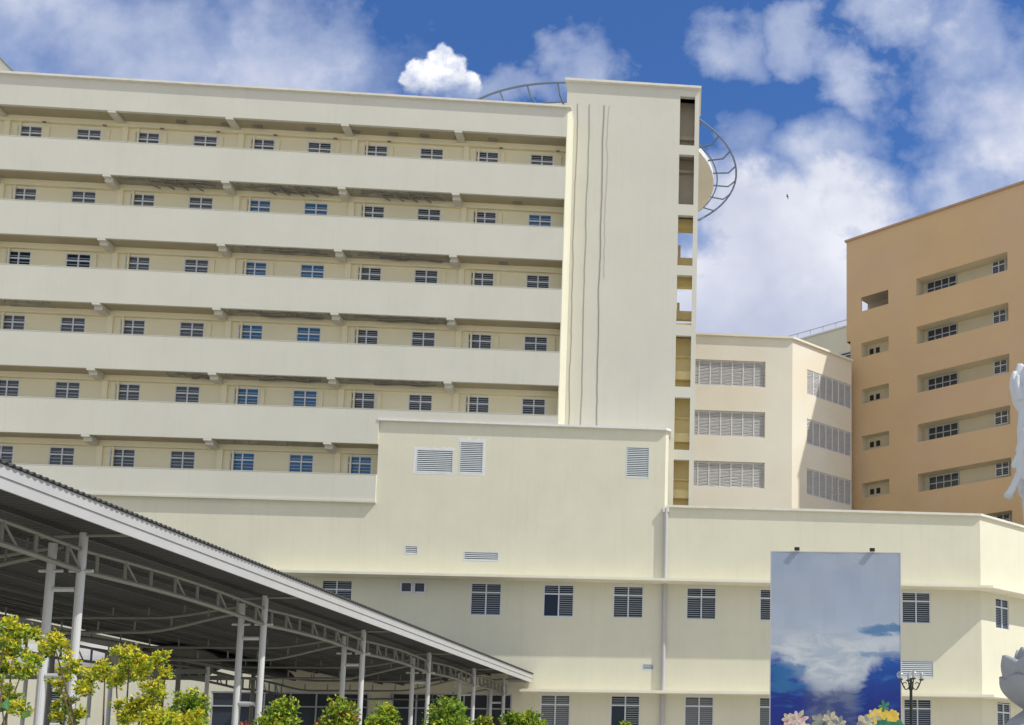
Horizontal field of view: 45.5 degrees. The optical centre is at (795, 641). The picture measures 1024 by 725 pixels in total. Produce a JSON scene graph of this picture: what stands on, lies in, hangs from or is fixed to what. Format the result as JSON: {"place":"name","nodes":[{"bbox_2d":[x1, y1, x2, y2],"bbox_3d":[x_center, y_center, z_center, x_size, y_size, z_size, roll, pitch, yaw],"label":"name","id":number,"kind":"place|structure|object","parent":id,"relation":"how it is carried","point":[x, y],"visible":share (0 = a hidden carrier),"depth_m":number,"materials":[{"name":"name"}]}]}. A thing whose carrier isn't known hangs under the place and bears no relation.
{"place":"outdoors","nodes":[
{"label":"outdoors","id":0,"kind":"place"},
{"bbox_2d":[0,0,1023,337],"label":"sky","id":1,"kind":"structure","parent":0,"point":[869,115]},
{"bbox_2d":[693,332,852,509],"bbox_3d":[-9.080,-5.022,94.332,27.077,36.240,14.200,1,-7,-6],"label":"annex building","id":2,"kind":"structure","parent":0,"point":[773,423],"depth_m":89.81,"materials":[{"name":"beige paint"}]},
{"bbox_2d":[790,319,849,357],"bbox_3d":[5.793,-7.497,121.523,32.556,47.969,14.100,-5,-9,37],"label":"building","id":3,"kind":"structure","parent":0,"point":[834,340],"depth_m":117.18,"materials":[{"name":"beige paint"}]},
{"bbox_2d":[840,351,849,357],"bbox_3d":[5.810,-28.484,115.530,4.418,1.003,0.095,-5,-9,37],"label":"window","id":4,"kind":"structure","parent":3,"relation":"in","point":[847,354],"depth_m":116.06,"materials":[{"name":"glass"}]},
{"label":"ground","id":5,"kind":"structure","parent":0,"visible":0},
{"bbox_2d":[0,672,30,724],"bbox_3d":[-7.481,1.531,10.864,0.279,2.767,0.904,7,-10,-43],"label":"broad leaf plant","id":6,"kind":"object","parent":5,"relation":"on","point":[5,705],"visible":1,"depth_m":11.16,"materials":[{"name":"green plant"}]},
{"bbox_2d":[0,615,46,724],"bbox_3d":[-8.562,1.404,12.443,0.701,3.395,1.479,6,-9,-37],"label":"yellow shrub","id":7,"kind":"object","parent":5,"relation":"on","point":[15,632],"visible":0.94,"depth_m":12.54,"materials":[{"name":"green plant"}]},
{"bbox_2d":[46,691,87,724],"bbox_3d":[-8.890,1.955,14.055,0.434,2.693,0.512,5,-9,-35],"label":"yellow shrub","id":8,"kind":"object","parent":5,"relation":"on","point":[55,714],"visible":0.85,"depth_m":14.19,"materials":[{"name":"green plant"}]},
{"bbox_2d":[36,628,206,724],"bbox_3d":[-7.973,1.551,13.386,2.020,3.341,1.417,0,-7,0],"label":"yellow shrub","id":9,"kind":"object","parent":5,"relation":"on","point":[128,665],"visible":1,"depth_m":13.42,"materials":[{"name":"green plant"}]},
{"bbox_2d":[5,644,295,724],"bbox_3d":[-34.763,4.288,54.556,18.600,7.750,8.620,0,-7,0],"label":"vaulted shelter","id":10,"kind":"object","parent":5,"relation":"on","point":[206,673],"visible":0.41,"depth_m":53.38,"materials":[{"name":"metal"}]},
{"bbox_2d":[157,686,212,724],"bbox_3d":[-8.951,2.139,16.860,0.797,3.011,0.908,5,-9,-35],"label":"shrub","id":11,"kind":"object","parent":5,"relation":"on","point":[192,699],"visible":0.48,"depth_m":16.97,"materials":[{"name":"green plant"}]},
{"bbox_2d":[238,720,252,724],"bbox_3d":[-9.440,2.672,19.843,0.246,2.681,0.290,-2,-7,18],"label":"flower","id":12,"kind":"object","parent":5,"relation":"on","point":[244,723],"visible":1,"depth_m":19.94,"materials":[{"name":"red plant"}]},
{"bbox_2d":[0,458,533,724],"bbox_3d":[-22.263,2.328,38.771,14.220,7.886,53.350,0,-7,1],"label":"entrance canopy","id":13,"kind":"object","parent":5,"relation":"on","point":[89,565],"visible":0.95,"depth_m":36.60,"materials":[{"name":"metal"}]},
{"bbox_2d":[252,694,302,724],"bbox_3d":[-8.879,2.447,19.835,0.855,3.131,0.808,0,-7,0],"label":"shrub","id":14,"kind":"object","parent":5,"relation":"on","point":[280,711],"visible":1,"depth_m":19.94,"materials":[{"name":"green plant"}]},
{"bbox_2d":[314,694,361,724],"bbox_3d":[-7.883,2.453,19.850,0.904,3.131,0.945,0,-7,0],"label":"shrub","id":15,"kind":"object","parent":5,"relation":"on","point":[340,713],"visible":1,"depth_m":19.81,"materials":[{"name":"green plant"}]},
{"bbox_2d":[0,56,736,504],"bbox_3d":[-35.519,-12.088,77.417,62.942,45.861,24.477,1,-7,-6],"label":"ward building","id":16,"kind":"structure","parent":5,"relation":"on","point":[242,292],"depth_m":67.70,"materials":[{"name":"beige paint"}]},
{"bbox_2d":[0,445,13,462],"bbox_3d":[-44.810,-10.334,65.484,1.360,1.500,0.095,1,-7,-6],"label":"window","id":17,"kind":"structure","parent":16,"relation":"in","point":[6,451],"depth_m":65.57,"materials":[{"name":"grey glass"}]},
{"bbox_2d":[0,379,19,395],"bbox_3d":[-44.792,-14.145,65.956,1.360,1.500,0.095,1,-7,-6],"label":"window","id":18,"kind":"structure","parent":16,"relation":"in","point":[8,387],"depth_m":66.02,"materials":[{"name":"grey glass"}]},
{"bbox_2d":[0,314,24,329],"bbox_3d":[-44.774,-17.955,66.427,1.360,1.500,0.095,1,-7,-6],"label":"window","id":19,"kind":"structure","parent":16,"relation":"in","point":[14,322],"depth_m":66.49,"materials":[{"name":"grey glass"}]},
{"bbox_2d":[5,250,30,264],"bbox_3d":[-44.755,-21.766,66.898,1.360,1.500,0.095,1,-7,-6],"label":"window","id":20,"kind":"structure","parent":16,"relation":"in","point":[16,257],"depth_m":66.96,"materials":[{"name":"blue glass"}]},
{"bbox_2d":[11,187,36,199],"bbox_3d":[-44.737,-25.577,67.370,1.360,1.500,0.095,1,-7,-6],"label":"window","id":21,"kind":"structure","parent":16,"relation":"in","point":[21,193],"depth_m":67.43,"materials":[{"name":"grey glass"}]},
{"bbox_2d":[17,125,41,136],"bbox_3d":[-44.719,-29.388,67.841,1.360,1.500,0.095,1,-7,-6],"label":"window","id":22,"kind":"structure","parent":16,"relation":"in","point":[36,131],"depth_m":67.91,"materials":[{"name":"grey glass"}]},
{"bbox_2d":[48,447,74,464],"bbox_3d":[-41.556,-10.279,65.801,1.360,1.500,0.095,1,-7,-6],"label":"window","id":23,"kind":"structure","parent":16,"relation":"in","point":[57,455],"depth_m":65.84,"materials":[{"name":"grey glass"}]},
{"bbox_2d":[54,381,79,397],"bbox_3d":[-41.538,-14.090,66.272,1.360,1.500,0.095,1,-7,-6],"label":"window","id":24,"kind":"structure","parent":16,"relation":"in","point":[63,389],"depth_m":66.32,"materials":[{"name":"grey glass"}]},
{"bbox_2d":[60,317,85,331],"bbox_3d":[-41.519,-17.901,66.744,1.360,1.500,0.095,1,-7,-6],"label":"window","id":25,"kind":"structure","parent":16,"relation":"in","point":[67,324],"depth_m":66.79,"materials":[{"name":"grey glass"}]},
{"bbox_2d":[65,253,90,266],"bbox_3d":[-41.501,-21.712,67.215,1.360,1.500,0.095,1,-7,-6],"label":"window","id":26,"kind":"structure","parent":16,"relation":"in","point":[72,259],"depth_m":67.27,"materials":[{"name":"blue glass"}]},
{"bbox_2d":[71,190,95,202],"bbox_3d":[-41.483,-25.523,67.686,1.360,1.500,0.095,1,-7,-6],"label":"window","id":27,"kind":"structure","parent":16,"relation":"in","point":[76,196],"depth_m":67.75,"materials":[{"name":"grey glass"}]},
{"bbox_2d":[76,129,100,139],"bbox_3d":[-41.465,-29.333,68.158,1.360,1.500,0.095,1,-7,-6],"label":"window","id":28,"kind":"structure","parent":16,"relation":"in","point":[90,134],"depth_m":68.23,"materials":[{"name":"grey glass"}]},
{"bbox_2d":[109,449,134,466],"bbox_3d":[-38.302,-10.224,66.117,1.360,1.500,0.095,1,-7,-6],"label":"window","id":29,"kind":"structure","parent":16,"relation":"in","point":[122,457],"depth_m":66.16,"materials":[{"name":"grey glass"}]},
{"bbox_2d":[114,383,139,399],"bbox_3d":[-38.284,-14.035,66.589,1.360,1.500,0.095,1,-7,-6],"label":"window","id":30,"kind":"structure","parent":16,"relation":"in","point":[126,391],"depth_m":66.65,"materials":[{"name":"grey glass"}]},
{"bbox_2d":[120,319,144,334],"bbox_3d":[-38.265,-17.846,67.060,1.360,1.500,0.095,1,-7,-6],"label":"window","id":31,"kind":"structure","parent":16,"relation":"in","point":[137,327],"depth_m":67.10,"materials":[{"name":"grey glass"}]},
{"bbox_2d":[125,256,149,269],"bbox_3d":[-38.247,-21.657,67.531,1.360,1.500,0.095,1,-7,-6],"label":"window","id":32,"kind":"structure","parent":16,"relation":"in","point":[136,262],"depth_m":67.59,"materials":[{"name":"grey glass"}]},
{"bbox_2d":[130,193,154,205],"bbox_3d":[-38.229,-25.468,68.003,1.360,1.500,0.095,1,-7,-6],"label":"window","id":33,"kind":"structure","parent":16,"relation":"in","point":[140,199],"depth_m":68.06,"materials":[{"name":"grey glass"}]},
{"bbox_2d":[135,132,159,142],"bbox_3d":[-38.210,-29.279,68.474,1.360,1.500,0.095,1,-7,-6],"label":"window","id":34,"kind":"structure","parent":16,"relation":"in","point":[144,137],"depth_m":68.55,"materials":[{"name":"grey glass"}]},
{"bbox_2d":[169,450,194,468],"bbox_3d":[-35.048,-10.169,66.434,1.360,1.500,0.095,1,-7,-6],"label":"window","id":35,"kind":"structure","parent":16,"relation":"in","point":[178,459],"depth_m":66.47,"materials":[{"name":"grey glass"}]},
{"bbox_2d":[174,386,199,402],"bbox_3d":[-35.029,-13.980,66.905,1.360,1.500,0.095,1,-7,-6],"label":"window","id":36,"kind":"structure","parent":16,"relation":"in","point":[182,393],"depth_m":66.96,"materials":[{"name":"grey glass"}]},
{"bbox_2d":[179,322,203,336],"bbox_3d":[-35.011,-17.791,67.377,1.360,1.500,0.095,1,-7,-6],"label":"window","id":37,"kind":"structure","parent":16,"relation":"in","point":[188,329],"depth_m":67.43,"materials":[{"name":"grey glass"}]},
{"bbox_2d":[184,259,208,272],"bbox_3d":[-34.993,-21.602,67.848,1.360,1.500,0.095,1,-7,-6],"label":"window","id":38,"kind":"structure","parent":16,"relation":"in","point":[190,265],"depth_m":67.91,"materials":[{"name":"grey glass"}]},
{"bbox_2d":[188,196,212,208],"bbox_3d":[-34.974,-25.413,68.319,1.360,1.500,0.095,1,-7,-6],"label":"window","id":39,"kind":"structure","parent":16,"relation":"in","point":[194,202],"depth_m":68.38,"materials":[{"name":"grey glass"}]},
{"bbox_2d":[193,135,216,146],"bbox_3d":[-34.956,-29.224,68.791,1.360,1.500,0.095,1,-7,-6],"label":"window","id":40,"kind":"structure","parent":16,"relation":"in","point":[198,140],"depth_m":68.85,"materials":[{"name":"grey glass"}]},
{"bbox_2d":[229,452,254,470],"bbox_3d":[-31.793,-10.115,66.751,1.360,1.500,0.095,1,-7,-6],"label":"window","id":41,"kind":"structure","parent":16,"relation":"in","point":[242,461],"depth_m":66.79,"materials":[{"name":"blue glass"}]},
{"bbox_2d":[234,388,258,404],"bbox_3d":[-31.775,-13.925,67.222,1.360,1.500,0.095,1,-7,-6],"label":"window","id":42,"kind":"structure","parent":16,"relation":"in","point":[245,395],"depth_m":67.29,"materials":[{"name":"blue glass"}]},
{"bbox_2d":[238,324,262,339],"bbox_3d":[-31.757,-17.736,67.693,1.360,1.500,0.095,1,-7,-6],"label":"window","id":43,"kind":"structure","parent":16,"relation":"in","point":[249,331],"depth_m":67.75,"materials":[{"name":"blue glass"}]},
{"bbox_2d":[242,261,266,274],"bbox_3d":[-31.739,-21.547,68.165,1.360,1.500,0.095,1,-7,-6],"label":"window","id":44,"kind":"structure","parent":16,"relation":"in","point":[253,268],"depth_m":68.23,"materials":[{"name":"blue glass"}]},
{"bbox_2d":[246,199,270,211],"bbox_3d":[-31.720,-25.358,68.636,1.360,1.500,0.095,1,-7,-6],"label":"window","id":45,"kind":"structure","parent":16,"relation":"in","point":[256,205],"depth_m":68.71,"materials":[{"name":"blue glass"}]},
{"bbox_2d":[250,138,274,149],"bbox_3d":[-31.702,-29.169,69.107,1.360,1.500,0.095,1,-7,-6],"label":"window","id":46,"kind":"structure","parent":16,"relation":"in","point":[268,144],"depth_m":69.18,"materials":[{"name":"grey glass"}]},
{"bbox_2d":[288,454,313,471],"bbox_3d":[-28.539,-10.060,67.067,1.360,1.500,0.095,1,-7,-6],"label":"window","id":47,"kind":"structure","parent":16,"relation":"in","point":[297,462],"depth_m":67.10,"materials":[{"name":"blue glass"}]},
{"bbox_2d":[292,390,316,406],"bbox_3d":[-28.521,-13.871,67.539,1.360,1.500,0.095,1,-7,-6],"label":"window","id":48,"kind":"structure","parent":16,"relation":"in","point":[300,397],"depth_m":67.58,"materials":[{"name":"blue glass"}]},
{"bbox_2d":[296,327,320,341],"bbox_3d":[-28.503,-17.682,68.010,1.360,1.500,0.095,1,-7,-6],"label":"window","id":49,"kind":"structure","parent":16,"relation":"in","point":[312,334],"depth_m":68.06,"materials":[{"name":"blue glass"}]},
{"bbox_2d":[300,264,323,277],"bbox_3d":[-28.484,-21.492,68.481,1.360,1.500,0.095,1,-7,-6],"label":"window","id":50,"kind":"structure","parent":16,"relation":"in","point":[306,270],"depth_m":68.53,"materials":[{"name":"blue glass"}]},
{"bbox_2d":[304,202,327,214],"bbox_3d":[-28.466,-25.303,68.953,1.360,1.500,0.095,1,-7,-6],"label":"window","id":51,"kind":"structure","parent":16,"relation":"in","point":[309,208],"depth_m":69.02,"materials":[{"name":"blue glass"}]},
{"bbox_2d":[307,142,330,152],"bbox_3d":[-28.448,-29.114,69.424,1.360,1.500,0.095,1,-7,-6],"label":"window","id":52,"kind":"structure","parent":16,"relation":"in","point":[323,147],"depth_m":69.49,"materials":[{"name":"grey glass"}]},
{"bbox_2d":[347,456,371,473],"bbox_3d":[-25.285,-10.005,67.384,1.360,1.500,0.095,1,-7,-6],"label":"window","id":53,"kind":"structure","parent":16,"relation":"in","point":[360,464],"depth_m":67.43,"materials":[{"name":"blue glass"}]},
{"bbox_2d":[350,392,374,408],"bbox_3d":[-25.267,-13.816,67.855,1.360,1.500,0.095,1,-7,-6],"label":"window","id":54,"kind":"structure","parent":16,"relation":"in","point":[362,399],"depth_m":67.91,"materials":[{"name":"grey glass"}]},
{"bbox_2d":[354,329,377,343],"bbox_3d":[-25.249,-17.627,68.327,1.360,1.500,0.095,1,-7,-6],"label":"window","id":55,"kind":"structure","parent":16,"relation":"in","point":[365,336],"depth_m":68.38,"materials":[{"name":"grey glass"}]},
{"bbox_2d":[357,267,381,280],"bbox_3d":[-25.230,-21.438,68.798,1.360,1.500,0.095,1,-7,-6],"label":"window","id":56,"kind":"structure","parent":16,"relation":"in","point":[368,273],"depth_m":68.86,"materials":[{"name":"grey glass"}]},
{"bbox_2d":[361,205,384,217],"bbox_3d":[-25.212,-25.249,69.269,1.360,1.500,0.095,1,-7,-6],"label":"window","id":57,"kind":"structure","parent":16,"relation":"in","point":[370,211],"depth_m":69.34,"materials":[{"name":"grey glass"}]},
{"bbox_2d":[364,145,387,155],"bbox_3d":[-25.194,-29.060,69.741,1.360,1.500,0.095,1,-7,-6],"label":"window","id":58,"kind":"structure","parent":16,"relation":"in","point":[376,150],"depth_m":69.81,"materials":[{"name":"grey glass"}]},
{"bbox_2d":[408,394,431,410],"bbox_3d":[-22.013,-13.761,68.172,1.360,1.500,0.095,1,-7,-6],"label":"window","id":59,"kind":"structure","parent":16,"relation":"in","point":[416,401],"depth_m":68.21,"materials":[{"name":"grey glass"}]},
{"bbox_2d":[411,331,434,346],"bbox_3d":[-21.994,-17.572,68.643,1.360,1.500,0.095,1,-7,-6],"label":"window","id":60,"kind":"structure","parent":16,"relation":"in","point":[418,338],"depth_m":68.70,"materials":[{"name":"grey glass"}]},
{"bbox_2d":[414,269,437,282],"bbox_3d":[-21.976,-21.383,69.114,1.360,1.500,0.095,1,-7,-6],"label":"window","id":61,"kind":"structure","parent":16,"relation":"in","point":[423,276],"depth_m":69.17,"materials":[{"name":"grey glass"}]},
{"bbox_2d":[417,208,440,220],"bbox_3d":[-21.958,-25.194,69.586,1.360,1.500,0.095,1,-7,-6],"label":"window","id":62,"kind":"structure","parent":16,"relation":"in","point":[422,214],"depth_m":69.64,"materials":[{"name":"grey glass"}]},
{"bbox_2d":[420,148,442,158],"bbox_3d":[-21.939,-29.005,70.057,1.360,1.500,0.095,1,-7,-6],"label":"window","id":63,"kind":"structure","parent":16,"relation":"in","point":[430,153],"depth_m":70.12,"materials":[{"name":"grey glass"}]},
{"bbox_2d":[465,396,488,412],"bbox_3d":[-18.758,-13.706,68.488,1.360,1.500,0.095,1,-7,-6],"label":"window","id":64,"kind":"structure","parent":16,"relation":"in","point":[477,404],"depth_m":68.55,"materials":[{"name":"grey glass"}]},
{"bbox_2d":[468,334,491,348],"bbox_3d":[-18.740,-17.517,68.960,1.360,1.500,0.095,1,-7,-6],"label":"window","id":65,"kind":"structure","parent":16,"relation":"in","point":[483,341],"depth_m":69.02,"materials":[{"name":"grey glass"}]},
{"bbox_2d":[470,272,493,285],"bbox_3d":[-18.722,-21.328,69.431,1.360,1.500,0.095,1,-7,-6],"label":"window","id":66,"kind":"structure","parent":16,"relation":"in","point":[481,278],"depth_m":69.49,"materials":[{"name":"grey glass"}]},
{"bbox_2d":[473,211,495,223],"bbox_3d":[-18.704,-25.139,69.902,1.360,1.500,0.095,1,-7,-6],"label":"window","id":67,"kind":"structure","parent":16,"relation":"in","point":[482,217],"depth_m":69.97,"materials":[{"name":"grey glass"}]},
{"bbox_2d":[475,151,498,161],"bbox_3d":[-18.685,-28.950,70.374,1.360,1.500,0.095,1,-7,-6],"label":"window","id":68,"kind":"structure","parent":16,"relation":"in","point":[484,156],"depth_m":70.45,"materials":[{"name":"grey glass"}]},
{"bbox_2d":[522,398,545,414],"bbox_3d":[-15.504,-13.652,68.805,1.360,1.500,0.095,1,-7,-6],"label":"window","id":69,"kind":"structure","parent":16,"relation":"in","point":[529,406],"depth_m":68.85,"materials":[{"name":"grey glass"}]},
{"bbox_2d":[524,336,547,350],"bbox_3d":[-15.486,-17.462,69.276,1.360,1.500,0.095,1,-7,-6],"label":"window","id":70,"kind":"structure","parent":16,"relation":"in","point":[535,343],"depth_m":69.34,"materials":[{"name":"grey glass"}]},
{"bbox_2d":[526,275,549,287],"bbox_3d":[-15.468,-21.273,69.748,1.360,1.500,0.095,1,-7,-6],"label":"window","id":71,"kind":"structure","parent":16,"relation":"in","point":[533,281],"depth_m":69.80,"materials":[{"name":"grey glass"}]},
{"bbox_2d":[528,214,550,225],"bbox_3d":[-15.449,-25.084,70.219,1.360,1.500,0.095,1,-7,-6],"label":"window","id":72,"kind":"structure","parent":16,"relation":"in","point":[534,219],"depth_m":70.27,"materials":[{"name":"blue glass"}]},
{"bbox_2d":[530,154,552,164],"bbox_3d":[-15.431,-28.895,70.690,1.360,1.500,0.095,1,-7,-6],"label":"window","id":73,"kind":"structure","parent":16,"relation":"in","point":[535,159],"depth_m":70.74,"materials":[{"name":"grey glass"}]},
{"bbox_2d":[364,701,402,724],"bbox_3d":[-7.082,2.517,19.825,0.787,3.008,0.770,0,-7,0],"label":"shrub","id":74,"kind":"object","parent":5,"relation":"on","point":[386,715],"visible":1,"depth_m":19.91,"materials":[{"name":"green plant"}]},
{"bbox_2d":[421,695,474,724],"bbox_3d":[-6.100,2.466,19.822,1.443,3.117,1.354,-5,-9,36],"label":"shrub","id":75,"kind":"object","parent":5,"relation":"on","point":[451,711],"visible":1,"depth_m":19.91,"materials":[{"name":"green plant"}]},
{"bbox_2d":[471,714,493,724],"bbox_3d":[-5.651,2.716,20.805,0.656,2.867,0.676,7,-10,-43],"label":"shrub","id":76,"kind":"object","parent":5,"relation":"on","point":[485,720],"visible":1,"depth_m":20.93,"materials":[{"name":"green plant"}]},
{"bbox_2d":[497,710,521,724],"bbox_3d":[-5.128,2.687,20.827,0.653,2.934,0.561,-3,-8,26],"label":"shrub","id":77,"kind":"object","parent":5,"relation":"on","point":[509,718],"visible":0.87,"depth_m":20.92,"materials":[{"name":"green plant"}]},
{"bbox_2d":[0,418,1023,724],"bbox_3d":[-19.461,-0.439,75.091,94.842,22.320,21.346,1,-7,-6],"label":"podium building","id":78,"kind":"structure","parent":5,"relation":"on","point":[586,574],"depth_m":66.66,"materials":[{"name":"beige paint"}]},
{"bbox_2d":[43,691,76,723],"bbox_3d":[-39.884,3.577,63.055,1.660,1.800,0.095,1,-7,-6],"label":"window","id":79,"kind":"structure","parent":78,"relation":"in","point":[53,693],"depth_m":63.10,"materials":[{"name":"grey glass"}]},
{"bbox_2d":[323,581,351,598],"bbox_3d":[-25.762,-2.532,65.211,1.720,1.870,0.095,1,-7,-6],"label":"window","id":80,"kind":"structure","parent":78,"relation":"in","point":[341,588],"depth_m":65.29,"materials":[{"name":"grey glass"}]},
{"bbox_2d":[400,582,425,592],"bbox_3d":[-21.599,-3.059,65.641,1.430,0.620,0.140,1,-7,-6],"label":"small window","id":81,"kind":"structure","parent":78,"relation":"in","point":[405,587],"depth_m":65.65,"materials":[{"name":"grey glass"}]},
{"bbox_2d":[470,583,501,615],"bbox_3d":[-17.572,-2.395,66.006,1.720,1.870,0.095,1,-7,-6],"label":"window","id":82,"kind":"structure","parent":78,"relation":"in","point":[485,598],"depth_m":66.03,"materials":[{"name":"grey glass"}]},
{"bbox_2d":[540,694,569,724],"bbox_3d":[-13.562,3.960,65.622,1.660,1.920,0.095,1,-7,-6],"label":"window","id":83,"kind":"structure","parent":78,"relation":"in","point":[555,709],"depth_m":65.66,"materials":[{"name":"grey glass"}]},
{"bbox_2d":[543,584,573,616],"bbox_3d":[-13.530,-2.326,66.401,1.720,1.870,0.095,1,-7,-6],"label":"window","id":84,"kind":"structure","parent":78,"relation":"in","point":[558,600],"depth_m":66.42,"materials":[{"name":"grey glass"}]},
{"bbox_2d":[610,695,639,724],"bbox_3d":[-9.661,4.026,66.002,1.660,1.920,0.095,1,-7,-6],"label":"window","id":85,"kind":"structure","parent":78,"relation":"in","point":[627,708],"depth_m":66.05,"materials":[{"name":"grey glass"}]},
{"bbox_2d":[613,586,643,617],"bbox_3d":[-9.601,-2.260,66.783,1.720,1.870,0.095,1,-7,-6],"label":"window","id":86,"kind":"structure","parent":78,"relation":"in","point":[627,600],"depth_m":66.81,"materials":[{"name":"grey glass"}]},
{"bbox_2d":[684,696,713,724],"bbox_3d":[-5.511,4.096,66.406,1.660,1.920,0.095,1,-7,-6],"label":"window","id":87,"kind":"structure","parent":78,"relation":"in","point":[698,710],"depth_m":66.44,"materials":[{"name":"grey glass"}]},
{"bbox_2d":[686,587,715,619],"bbox_3d":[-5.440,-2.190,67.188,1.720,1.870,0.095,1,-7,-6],"label":"window","id":88,"kind":"structure","parent":78,"relation":"in","point":[700,602],"depth_m":67.20,"materials":[{"name":"grey glass"}]},
{"bbox_2d":[759,697,768,724],"bbox_3d":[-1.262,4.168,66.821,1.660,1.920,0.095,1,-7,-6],"label":"window","id":89,"kind":"structure","parent":78,"relation":"in","point":[763,701],"depth_m":66.81,"materials":[{"name":"grey glass"}]},
{"bbox_2d":[760,589,769,620],"bbox_3d":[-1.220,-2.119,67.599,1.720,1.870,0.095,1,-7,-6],"label":"window","id":90,"kind":"structure","parent":78,"relation":"in","point":[764,593],"depth_m":67.57,"materials":[{"name":"grey glass"}]},
{"bbox_2d":[902,592,930,623],"bbox_3d":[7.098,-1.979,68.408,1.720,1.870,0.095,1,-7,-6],"label":"window","id":91,"kind":"structure","parent":78,"relation":"in","point":[915,605],"depth_m":68.43,"materials":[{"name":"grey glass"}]},
{"bbox_2d":[904,699,931,724],"bbox_3d":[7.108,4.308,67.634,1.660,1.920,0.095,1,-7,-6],"label":"window","id":92,"kind":"structure","parent":78,"relation":"in","point":[922,708],"depth_m":67.68,"materials":[{"name":"grey glass"}]},
{"bbox_2d":[517,707,547,724],"bbox_3d":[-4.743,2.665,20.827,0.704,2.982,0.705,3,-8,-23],"label":"shrub","id":93,"kind":"object","parent":5,"relation":"on","point":[529,717],"visible":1,"depth_m":20.85,"materials":[{"name":"green plant"}]},
{"bbox_2d":[619,720,630,724],"bbox_3d":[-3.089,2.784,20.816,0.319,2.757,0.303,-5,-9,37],"label":"shrub","id":94,"kind":"object","parent":5,"relation":"on","point":[623,722],"visible":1,"depth_m":20.94,"materials":[{"name":"green plant"}]},
{"bbox_2d":[769,547,903,724],"bbox_3d":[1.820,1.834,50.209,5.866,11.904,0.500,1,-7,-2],"label":"billboard","id":95,"kind":"object","parent":5,"relation":"on","point":[835,638],"visible":1,"depth_m":50.34,"materials":[{"name":"blue paint"}]},
{"bbox_2d":[898,670,924,724],"bbox_3d":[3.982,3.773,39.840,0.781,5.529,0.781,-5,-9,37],"label":"street lamp","id":96,"kind":"object","parent":5,"relation":"on","point":[910,685],"visible":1,"depth_m":40.04,"materials":[{"name":"black metal"}]},
{"bbox_2d":[844,180,1023,524],"bbox_3d":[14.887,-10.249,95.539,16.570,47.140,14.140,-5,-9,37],"label":"tan building","id":97,"kind":"structure","parent":5,"relation":"on","point":[935,335],"depth_m":91.33,"materials":[{"name":"paint"}]},
{"bbox_2d":[999,647,1023,724],"bbox_3d":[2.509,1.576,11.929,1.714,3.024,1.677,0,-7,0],"label":"lotus sculpture","id":98,"kind":"object","parent":5,"relation":"on","point":[1011,681],"visible":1,"depth_m":11.86,"materials":[{"name":"grey stone"}]},
{"bbox_2d":[1003,363,1023,516],"bbox_3d":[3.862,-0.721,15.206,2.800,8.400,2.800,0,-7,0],"label":"statue","id":99,"kind":"object","parent":5,"relation":"on","point":[1016,385],"visible":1,"depth_m":15.37,"materials":[{"name":"grey stone"}]}
]}

